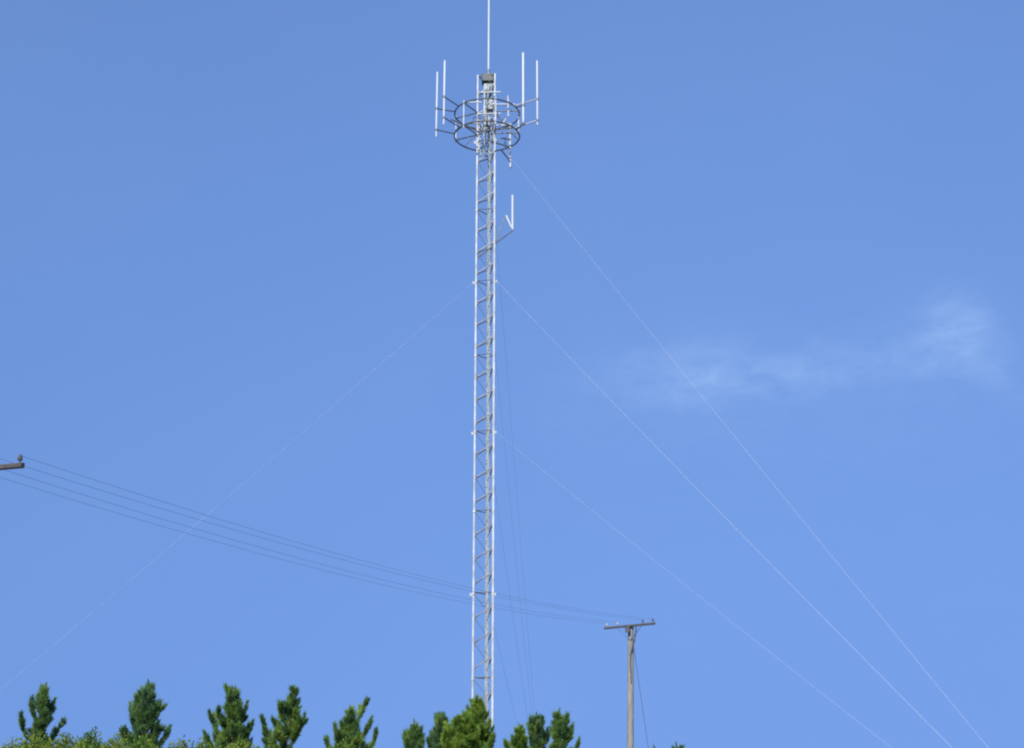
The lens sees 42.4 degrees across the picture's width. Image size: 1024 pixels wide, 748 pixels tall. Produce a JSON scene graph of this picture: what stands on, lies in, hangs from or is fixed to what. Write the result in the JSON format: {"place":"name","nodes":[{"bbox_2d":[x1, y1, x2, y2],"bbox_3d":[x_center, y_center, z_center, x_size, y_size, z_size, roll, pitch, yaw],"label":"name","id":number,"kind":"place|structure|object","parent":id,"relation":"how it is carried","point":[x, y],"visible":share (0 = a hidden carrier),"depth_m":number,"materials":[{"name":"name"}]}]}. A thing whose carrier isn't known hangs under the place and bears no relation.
{"place":"outdoors","nodes":[
{"label":"outdoors","id":0,"kind":"place"},
{"bbox_2d":[0,0,1023,747],"label":"sky","id":1,"kind":"structure","parent":0,"point":[219,219],"materials":[{"name":"blue"}]},
{"bbox_3d":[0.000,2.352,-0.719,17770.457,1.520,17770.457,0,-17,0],"label":"ground","id":2,"kind":"structure","parent":0,"visible":0},
{"bbox_2d":[0,454,24,469],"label":"utility pole","id":3,"kind":"object","parent":2,"relation":"on","point":[20,464],"visible":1,"depth_m":24.99,"materials":[{"name":"grey wood"}]},
{"bbox_2d":[1,736,23,747],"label":"shrub","id":4,"kind":"object","parent":2,"relation":"on","point":[12,744],"visible":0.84,"depth_m":36.52,"materials":[{"name":"green plant"}]},
{"bbox_2d":[11,731,54,747],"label":"shrub","id":5,"kind":"object","parent":2,"relation":"on","point":[32,744],"visible":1,"depth_m":36.05,"materials":[{"name":"green plant"}]},
{"bbox_2d":[17,682,66,745],"bbox_3d":[-13.885,11.982,38.077,1.698,6.128,1.567,0,-17,0],"label":"pine tree","id":6,"kind":"object","parent":2,"relation":"on","point":[43,706],"visible":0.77,"depth_m":38.63,"materials":[{"name":"green plant"}]},
{"bbox_2d":[45,732,84,747],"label":"shrub","id":7,"kind":"object","parent":2,"relation":"on","point":[65,743],"visible":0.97,"depth_m":36.53,"materials":[{"name":"green plant"}]},
{"bbox_2d":[74,726,107,747],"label":"shrub","id":8,"kind":"object","parent":2,"relation":"on","point":[88,743],"visible":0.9,"depth_m":37.10,"materials":[{"name":"green plant"}]},
{"bbox_2d":[97,733,127,747],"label":"shrub","id":9,"kind":"object","parent":2,"relation":"on","point":[115,742],"visible":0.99,"depth_m":36.55,"materials":[{"name":"green plant"}]},
{"bbox_2d":[124,734,163,747],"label":"shrub","id":10,"kind":"object","parent":2,"relation":"on","point":[139,744],"visible":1,"depth_m":36.09,"materials":[{"name":"green plant"}]},
{"bbox_2d":[118,678,172,747],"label":"pine tree","id":11,"kind":"object","parent":2,"relation":"on","point":[146,708],"visible":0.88,"depth_m":38.54,"materials":[{"name":"green plant"}]},
{"bbox_2d":[167,735,191,747],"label":"shrub","id":12,"kind":"object","parent":2,"relation":"on","point":[185,745],"visible":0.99,"depth_m":37.04,"materials":[{"name":"green plant"}]},
{"bbox_2d":[184,736,220,747],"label":"shrub","id":13,"kind":"object","parent":2,"relation":"on","point":[200,745],"visible":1,"depth_m":36.73,"materials":[{"name":"green plant"}]},
{"bbox_2d":[202,683,260,747],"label":"pine tree","id":14,"kind":"object","parent":2,"relation":"on","point":[232,721],"visible":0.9,"depth_m":39.55,"materials":[{"name":"green plant"}]},
{"bbox_2d":[224,736,254,747],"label":"shrub","id":15,"kind":"object","parent":2,"relation":"on","point":[244,744],"visible":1,"depth_m":36.45,"materials":[{"name":"green plant"}]},
{"bbox_2d":[259,684,308,747],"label":"pine tree","id":16,"kind":"object","parent":2,"relation":"on","point":[294,723],"visible":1,"depth_m":40.49,"materials":[{"name":"green plant"}]},
{"bbox_2d":[329,738,355,747],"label":"shrub","id":17,"kind":"object","parent":2,"relation":"on","point":[339,745],"visible":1,"depth_m":37.47,"materials":[{"name":"green plant"}]},
{"bbox_2d":[323,695,379,747],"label":"pine tree","id":18,"kind":"object","parent":2,"relation":"on","point":[348,728],"visible":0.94,"depth_m":40.42,"materials":[{"name":"green plant"}]},
{"bbox_2d":[401,718,425,747],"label":"pine tree","id":19,"kind":"object","parent":2,"relation":"on","point":[413,736],"visible":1,"depth_m":38.48,"materials":[{"name":"green plant"}]},
{"bbox_2d":[425,710,451,747],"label":"pine tree","id":20,"kind":"object","parent":2,"relation":"on","point":[433,739],"visible":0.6,"depth_m":42.39,"materials":[{"name":"green plant"}]},
{"bbox_2d":[439,709,488,747],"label":"pine tree","id":21,"kind":"object","parent":2,"relation":"on","point":[463,731],"visible":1,"depth_m":38.86,"materials":[{"name":"green plant"}]},
{"bbox_2d":[465,693,496,747],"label":"pine tree","id":22,"kind":"object","parent":2,"relation":"on","point":[477,708],"visible":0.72,"depth_m":41.45,"materials":[{"name":"green plant"}]},
{"bbox_2d":[435,0,538,726],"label":"radio mast","id":23,"kind":"object","parent":2,"relation":"on","point":[488,78],"visible":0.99,"depth_m":58.76,"materials":[{"name":"metal"}]},
{"bbox_2d":[1,286,468,688],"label":"guy wire","id":24,"kind":"object","parent":23,"relation":"attached to","point":[222,501],"visible":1,"depth_m":55.65,"materials":[{"name":"grey metal"}]},
{"bbox_2d":[489,448,527,719],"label":"guy wire","id":25,"kind":"object","parent":23,"relation":"attached to","point":[508,584],"visible":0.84,"depth_m":62.53,"materials":[{"name":"grey metal"}]},
{"bbox_2d":[490,305,531,712],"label":"guy wire","id":26,"kind":"object","parent":23,"relation":"attached to","point":[510,505],"visible":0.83,"depth_m":64.90,"materials":[{"name":"grey metal"}]},
{"bbox_2d":[491,174,534,715],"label":"guy wire","id":27,"kind":"object","parent":23,"relation":"attached to","point":[513,453],"visible":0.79,"depth_m":66.85,"materials":[{"name":"grey metal"}]},
{"bbox_2d":[500,435,888,745],"bbox_3d":[5.610,6.585,40.316,0.004,17.224,30.902,7,-19,-23],"label":"guy wire","id":28,"kind":"object","parent":23,"relation":"attached to","point":[713,607],"visible":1,"depth_m":38.88,"materials":[{"name":"grey metal"}]},
{"bbox_2d":[507,292,901,696],"bbox_3d":[5.610,3.295,41.321,0.006,24.105,30.904,7,-19,-23],"label":"guy wire","id":29,"kind":"object","parent":23,"relation":"attached to","point":[746,539],"visible":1,"depth_m":37.79,"materials":[{"name":"silver metal"}]},
{"bbox_2d":[497,140,986,745],"bbox_3d":[5.610,0.005,42.327,0.005,30.984,30.903,7,-19,-23],"label":"guy wire","id":30,"kind":"object","parent":23,"relation":"attached to","point":[791,506],"visible":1,"depth_m":36.97,"materials":[{"name":"silver metal"}]},
{"bbox_2d":[502,723,529,747],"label":"pine tree","id":31,"kind":"object","parent":2,"relation":"on","point":[516,741],"visible":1,"depth_m":40.39,"materials":[{"name":"green plant"}]},
{"bbox_2d":[525,711,550,747],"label":"pine tree","id":32,"kind":"object","parent":2,"relation":"on","point":[538,735],"visible":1,"depth_m":41.29,"materials":[{"name":"green plant"}]},
{"bbox_2d":[548,707,581,747],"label":"pine tree","id":33,"kind":"object","parent":2,"relation":"on","point":[562,732],"visible":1,"depth_m":40.41,"materials":[{"name":"green plant"}]},
{"bbox_2d":[604,619,654,747],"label":"utility pole","id":34,"kind":"object","parent":2,"relation":"on","point":[629,628],"visible":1,"depth_m":56.58,"materials":[{"name":"grey wood"}]},
{"bbox_2d":[0,477,606,623],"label":"power line","id":35,"kind":"object","parent":34,"relation":"attached to","point":[259,553],"visible":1,"depth_m":34.16,"materials":[{"name":"metal"}]},
{"bbox_2d":[6,470,607,621],"bbox_3d":[-2.910,6.356,41.440,0.005,0.837,36.413,-8,-19,23],"label":"power line","id":36,"kind":"object","parent":34,"relation":"attached to","point":[267,549],"visible":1,"depth_m":33.49,"materials":[{"name":"metal"}]},
{"bbox_2d":[2,459,638,619],"bbox_3d":[-2.108,6.201,41.096,0.005,0.848,36.410,-8,-19,24],"label":"power line","id":37,"kind":"object","parent":34,"relation":"attached to","point":[282,543],"visible":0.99,"depth_m":32.77,"materials":[{"name":"metal"}]},
{"bbox_2d":[23,456,648,618],"bbox_3d":[-1.629,6.145,40.880,0.005,0.909,36.410,-8,-19,24],"label":"power line","id":38,"kind":"object","parent":34,"relation":"attached to","point":[294,541],"visible":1,"depth_m":32.55,"materials":[{"name":"metal"}]},
{"bbox_2d":[634,651,647,743],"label":"stay wire","id":39,"kind":"object","parent":34,"relation":"attached to","point":[640,695],"visible":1,"depth_m":57.06,"materials":[{"name":"grey metal"}]},
{"bbox_2d":[671,742,684,747],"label":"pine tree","id":40,"kind":"object","parent":2,"relation":"on","point":[677,746],"visible":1,"depth_m":43.27,"materials":[{"name":"green plant"}]}
]}

